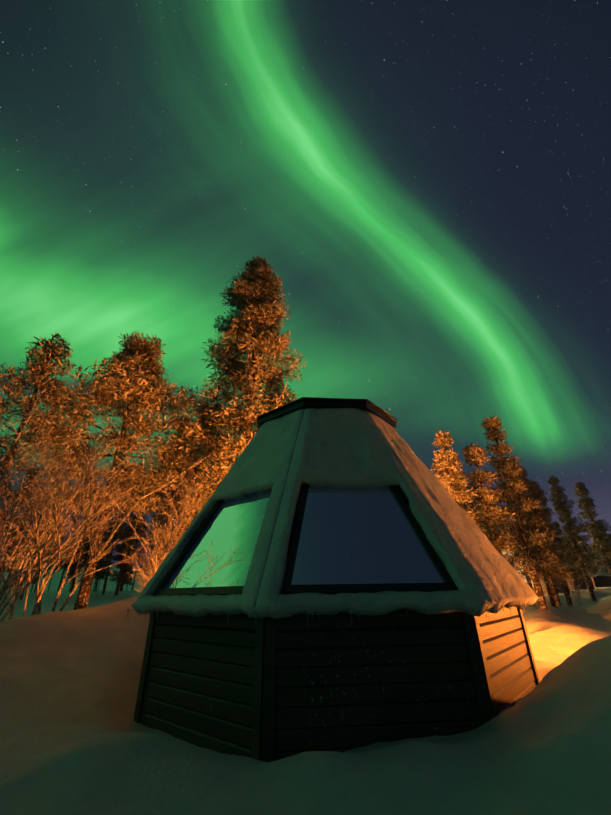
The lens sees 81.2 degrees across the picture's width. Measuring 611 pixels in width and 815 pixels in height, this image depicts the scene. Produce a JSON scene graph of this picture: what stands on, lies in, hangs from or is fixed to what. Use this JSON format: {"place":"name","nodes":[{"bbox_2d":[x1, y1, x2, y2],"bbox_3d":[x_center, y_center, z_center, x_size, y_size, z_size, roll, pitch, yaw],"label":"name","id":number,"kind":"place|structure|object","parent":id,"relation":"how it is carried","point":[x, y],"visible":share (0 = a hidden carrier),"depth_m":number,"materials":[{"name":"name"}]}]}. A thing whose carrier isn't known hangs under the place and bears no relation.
{"place":"outdoors","nodes":[
{"label":"outdoors","id":0,"kind":"place"},
{"bbox_2d":[0,563,610,814],"bbox_3d":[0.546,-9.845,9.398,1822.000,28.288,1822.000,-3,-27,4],"label":"snow ground","id":1,"kind":"structure","parent":0,"point":[76,738],"depth_m":1.79,"materials":[{"name":"white snow"}]},
{"bbox_2d":[0,519,24,575],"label":"forest pine","id":2,"kind":"object","parent":1,"relation":"on","point":[15,534],"visible":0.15,"depth_m":34.10,"materials":[{"name":"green plant"}]},
{"bbox_2d":[0,466,40,552],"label":"tree","id":3,"kind":"object","parent":1,"relation":"on","point":[29,477],"visible":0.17,"depth_m":36.11,"materials":[{"name":"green plant"}]},
{"bbox_2d":[23,546,42,594],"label":"forest pine","id":4,"kind":"object","parent":1,"relation":"on","point":[34,581],"visible":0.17,"depth_m":46.60,"materials":[{"name":"green plant"}]},
{"bbox_2d":[16,506,56,599],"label":"tree","id":5,"kind":"object","parent":1,"relation":"on","point":[21,597],"visible":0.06,"depth_m":35.15,"materials":[{"name":"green plant"}]},
{"bbox_2d":[0,368,81,563],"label":"birch scrub","id":6,"kind":"object","parent":1,"relation":"on","point":[14,462],"visible":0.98,"depth_m":4.92,"materials":[{"name":"brown plant"}]},
{"bbox_2d":[0,433,91,528],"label":"tree","id":7,"kind":"object","parent":1,"relation":"on","point":[9,482],"visible":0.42,"depth_m":9.15,"materials":[{"name":"brown plant"}]},
{"bbox_2d":[0,332,96,571],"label":"pine","id":8,"kind":"object","parent":1,"relation":"on","point":[42,370],"visible":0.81,"depth_m":9.59,"materials":[{"name":"green plant"}]},
{"bbox_2d":[0,459,98,619],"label":"birch scrub","id":9,"kind":"object","parent":1,"relation":"on","point":[25,603],"visible":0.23,"depth_m":8.87,"materials":[{"name":"brown plant"}]},
{"bbox_2d":[45,521,66,574],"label":"forest pine","id":10,"kind":"object","parent":1,"relation":"on","point":[56,545],"visible":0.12,"depth_m":57.84,"materials":[{"name":"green plant"}]},
{"bbox_2d":[47,547,65,591],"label":"forest pine","id":11,"kind":"object","parent":1,"relation":"on","point":[51,566],"visible":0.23,"depth_m":90.44,"materials":[{"name":"green plant"}]},
{"bbox_2d":[0,417,113,600],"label":"birch scrub","id":12,"kind":"object","parent":1,"relation":"on","point":[9,578],"visible":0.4,"depth_m":7.47,"materials":[{"name":"brown plant"}]},
{"bbox_2d":[57,539,74,591],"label":"forest pine","id":13,"kind":"object","parent":1,"relation":"on","point":[65,565],"visible":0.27,"depth_m":78.16,"materials":[{"name":"green plant"}]},
{"bbox_2d":[66,566,80,591],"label":"forest pine","id":14,"kind":"object","parent":1,"relation":"on","point":[69,573],"visible":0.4,"depth_m":75.82,"materials":[{"name":"green plant"}]},
{"bbox_2d":[66,543,84,591],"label":"forest pine","id":15,"kind":"object","parent":1,"relation":"on","point":[70,568],"visible":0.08,"depth_m":80.46,"materials":[{"name":"green plant"}]},
{"bbox_2d":[0,409,154,621],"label":"birch scrub","id":16,"kind":"object","parent":1,"relation":"on","point":[26,557],"visible":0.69,"depth_m":6.64,"materials":[{"name":"brown plant"}]},
{"bbox_2d":[64,519,94,591],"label":"tree","id":17,"kind":"object","parent":1,"relation":"on","point":[80,565],"visible":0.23,"depth_m":45.44,"materials":[{"name":"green plant"}]},
{"bbox_2d":[69,509,117,576],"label":"tree","id":18,"kind":"object","parent":1,"relation":"on","point":[84,555],"visible":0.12,"depth_m":38.20,"materials":[{"name":"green plant"}]},
{"bbox_2d":[82,526,110,580],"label":"forest pine","id":19,"kind":"object","parent":1,"relation":"on","point":[104,563],"visible":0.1,"depth_m":49.03,"materials":[{"name":"green plant"}]},
{"bbox_2d":[94,533,114,590],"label":"forest pine","id":20,"kind":"object","parent":1,"relation":"on","point":[100,573],"visible":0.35,"depth_m":62.62,"materials":[{"name":"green plant"}]},
{"bbox_2d":[2,435,214,615],"bbox_3d":[-3.197,1.781,5.532,1.838,2.987,3.036,-24,-35,37],"label":"birch scrub","id":21,"kind":"object","parent":1,"relation":"on","point":[39,593],"visible":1,"depth_m":5.21,"materials":[{"name":"brown plant"}]},
{"bbox_2d":[11,331,209,609],"bbox_3d":[-6.645,1.697,12.031,6.596,10.675,6.363,-13,-30,22],"label":"pine","id":22,"kind":"object","parent":1,"relation":"on","point":[133,373],"visible":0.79,"depth_m":12.09,"materials":[{"name":"green plant"}]},
{"bbox_2d":[102,537,120,590],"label":"forest pine","id":23,"kind":"object","parent":1,"relation":"on","point":[115,550],"visible":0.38,"depth_m":69.17,"materials":[{"name":"green plant"}]},
{"bbox_2d":[109,542,131,594],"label":"forest pine","id":24,"kind":"object","parent":1,"relation":"on","point":[125,576],"visible":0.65,"depth_m":43.02,"materials":[{"name":"green plant"}]},
{"bbox_2d":[102,475,145,594],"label":"forest pine","id":25,"kind":"object","parent":1,"relation":"on","point":[107,573],"visible":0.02,"depth_m":46.16,"materials":[{"name":"green plant"}]},
{"bbox_2d":[114,531,133,561],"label":"forest pine","id":26,"kind":"object","parent":1,"relation":"on","point":[118,555],"visible":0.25,"depth_m":66.07,"materials":[{"name":"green plant"}]},
{"bbox_2d":[108,479,147,595],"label":"forest pine","id":27,"kind":"object","parent":1,"relation":"on","point":[129,534],"visible":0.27,"depth_m":41.73,"materials":[{"name":"green plant"}]},
{"bbox_2d":[118,539,138,590],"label":"forest pine","id":28,"kind":"object","parent":1,"relation":"on","point":[131,562],"visible":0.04,"depth_m":74.85,"materials":[{"name":"green plant"}]},
{"bbox_2d":[124,563,133,590],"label":"forest pine","id":29,"kind":"object","parent":1,"relation":"on","point":[131,567],"visible":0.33,"depth_m":98.36,"materials":[{"name":"green plant"}]},
{"bbox_2d":[119,515,145,590],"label":"tree","id":30,"kind":"object","parent":1,"relation":"on","point":[134,551],"visible":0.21,"depth_m":67.39,"materials":[{"name":"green plant"}]},
{"bbox_2d":[131,523,151,590],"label":"forest pine","id":31,"kind":"object","parent":1,"relation":"on","point":[143,533],"visible":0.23,"depth_m":81.41,"materials":[{"name":"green plant"}]},
{"bbox_2d":[116,506,182,596],"bbox_3d":[-4.087,4.384,9.458,1.940,3.153,3.205,8,-29,-17],"label":"birch scrub","id":32,"kind":"object","parent":1,"relation":"on","point":[145,578],"visible":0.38,"depth_m":9.56,"materials":[{"name":"brown plant"}]},
{"bbox_2d":[139,517,167,573],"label":"tree","id":33,"kind":"object","parent":1,"relation":"on","point":[152,549],"visible":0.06,"depth_m":45.74,"materials":[{"name":"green plant"}]},
{"bbox_2d":[146,529,168,575],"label":"forest pine","id":34,"kind":"object","parent":1,"relation":"on","point":[153,556],"visible":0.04,"depth_m":37.54,"materials":[{"name":"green plant"}]},
{"bbox_2d":[115,463,209,579],"bbox_3d":[-2.772,2.935,8.435,3.364,4.121,3.757,12,-30,-24],"label":"birch scrub","id":35,"kind":"object","parent":1,"relation":"on","point":[169,537],"visible":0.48,"depth_m":7.63,"materials":[{"name":"brown plant"}]},
{"bbox_2d":[142,417,206,569],"bbox_3d":[-6.534,4.986,17.626,3.947,9.762,4.363,-3,-27,4],"label":"pine","id":36,"kind":"object","parent":1,"relation":"on","point":[162,518],"visible":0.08,"depth_m":17.19,"materials":[{"name":"green plant"}]},
{"bbox_2d":[147,403,239,551],"bbox_3d":[-4.325,3.749,14.369,4.584,8.945,4.185,-3,-27,4],"label":"pine","id":37,"kind":"object","parent":1,"relation":"on","point":[177,471],"visible":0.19,"depth_m":13.96,"materials":[{"name":"green plant"}]},
{"bbox_2d":[171,256,306,502],"bbox_3d":[-2.293,-0.380,13.844,5.069,15.864,5.023,-3,-27,4],"label":"tall pine","id":38,"kind":"object","parent":1,"relation":"on","point":[254,296],"visible":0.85,"depth_m":13.70,"materials":[{"name":"green plant"}]},
{"bbox_2d":[127,397,541,761],"bbox_3d":[0.309,1.869,4.489,4.131,3.625,4.145,-21,-34,34],"label":"cabin","id":39,"kind":"object","parent":1,"relation":"on","point":[338,574],"visible":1,"depth_m":2.76,"materials":[{"name":"brown wood"}]},
{"bbox_2d":[431,429,484,534],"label":"young pine","id":40,"kind":"object","parent":1,"relation":"on","point":[447,464],"visible":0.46,"depth_m":12.18,"materials":[{"name":"green plant"}]},
{"bbox_2d":[451,467,484,532],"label":"tree","id":41,"kind":"object","parent":1,"relation":"on","point":[477,523],"visible":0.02,"depth_m":15.39,"materials":[{"name":"green plant"}]},
{"bbox_2d":[474,499,497,534],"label":"forest pine","id":42,"kind":"object","parent":1,"relation":"on","point":[481,520],"visible":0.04,"depth_m":41.54,"materials":[{"name":"green plant"}]},
{"bbox_2d":[479,501,509,558],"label":"tree","id":43,"kind":"object","parent":1,"relation":"on","point":[487,525],"visible":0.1,"depth_m":23.89,"materials":[{"name":"green plant"}]},
{"bbox_2d":[462,442,536,576],"bbox_3d":[6.532,4.100,12.440,1.939,6.316,1.712,-10,-29,17],"label":"young pine","id":44,"kind":"object","parent":1,"relation":"on","point":[474,454],"visible":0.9,"depth_m":12.52,"materials":[{"name":"green plant"}]},
{"bbox_2d":[497,485,541,590],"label":"young pine","id":45,"kind":"object","parent":1,"relation":"on","point":[525,576],"visible":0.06,"depth_m":19.48,"materials":[{"name":"green plant"}]},
{"bbox_2d":[480,416,561,609],"bbox_3d":[8.217,3.835,13.964,2.188,7.898,2.131,-5,-28,7],"label":"young pine","id":46,"kind":"object","parent":1,"relation":"on","point":[500,449],"visible":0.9,"depth_m":13.86,"materials":[{"name":"green plant"}]},
{"bbox_2d":[522,565,552,603],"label":"tree","id":47,"kind":"object","parent":1,"relation":"on","point":[541,582],"visible":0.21,"depth_m":15.74,"materials":[{"name":"brown plant"}]},
{"bbox_2d":[508,464,573,607],"bbox_3d":[9.848,5.344,15.396,1.827,6.564,1.957,-4,-28,6],"label":"young pine","id":48,"kind":"object","parent":1,"relation":"on","point":[545,572],"visible":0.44,"depth_m":14.80,"materials":[{"name":"green plant"}]},
{"bbox_2d":[513,466,571,605],"bbox_3d":[10.989,6.002,17.036,1.728,6.799,1.800,-6,-28,9],"label":"young pine","id":49,"kind":"object","parent":1,"relation":"on","point":[563,564],"visible":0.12,"depth_m":16.50,"materials":[{"name":"green plant"}]},
{"bbox_2d":[538,508,563,568],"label":"tree","id":50,"kind":"object","parent":1,"relation":"on","point":[552,529],"visible":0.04,"depth_m":28.73,"materials":[{"name":"green plant"}]},
{"bbox_2d":[527,476,583,606],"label":"young pine","id":51,"kind":"object","parent":1,"relation":"on","point":[536,493],"visible":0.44,"depth_m":17.01,"materials":[{"name":"green plant"}]},
{"bbox_2d":[554,521,568,543],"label":"forest pine","id":52,"kind":"object","parent":1,"relation":"on","point":[558,531],"visible":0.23,"depth_m":51.09,"materials":[{"name":"green plant"}]},
{"bbox_2d":[555,548,589,605],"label":"tree","id":53,"kind":"object","parent":1,"relation":"on","point":[575,588],"visible":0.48,"depth_m":17.32,"materials":[{"name":"brown plant"}]},
{"bbox_2d":[546,475,599,601],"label":"young pine","id":54,"kind":"object","parent":1,"relation":"on","point":[558,497],"visible":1,"depth_m":20.76,"materials":[{"name":"green plant"}]},
{"bbox_2d":[552,550,597,589],"bbox_3d":[23.550,15.047,33.410,7.150,3.840,4.305,20,-34,-35],"label":"cabin","id":55,"kind":"object","parent":1,"relation":"on","point":[583,585],"visible":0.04,"depth_m":31.75,"materials":[{"name":"brown wood"}]},
{"bbox_2d":[567,515,596,589],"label":"tree","id":56,"kind":"object","parent":1,"relation":"on","point":[577,542],"visible":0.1,"depth_m":30.09,"materials":[{"name":"green plant"}]},
{"bbox_2d":[573,482,610,575],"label":"tree","id":57,"kind":"object","parent":1,"relation":"on","point":[587,504],"visible":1,"depth_m":23.12,"materials":[{"name":"green plant"}]},
{"bbox_2d":[582,550,610,587],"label":"cabin","id":58,"kind":"object","parent":1,"relation":"on","point":[602,579],"depth_m":36.83,"materials":[{"name":"black wood"}]},
{"bbox_2d":[595,526,610,572],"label":"young pine","id":59,"kind":"object","parent":1,"relation":"on","point":[606,550],"visible":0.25,"depth_m":37.91,"materials":[{"name":"green plant"}]},
{"bbox_2d":[0,0,610,567],"label":"sky","id":60,"kind":"structure","parent":0,"point":[426,184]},
{"bbox_2d":[501,541,570,593],"bbox_3d":[17.562,12.612,28.234,4.305,3.840,7.150,-27,-37,40],"label":"cabin","id":61,"kind":"object","parent":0,"point":[558,585],"visible":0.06,"depth_m":26.73,"materials":[{"name":"brown wood"}]}
]}

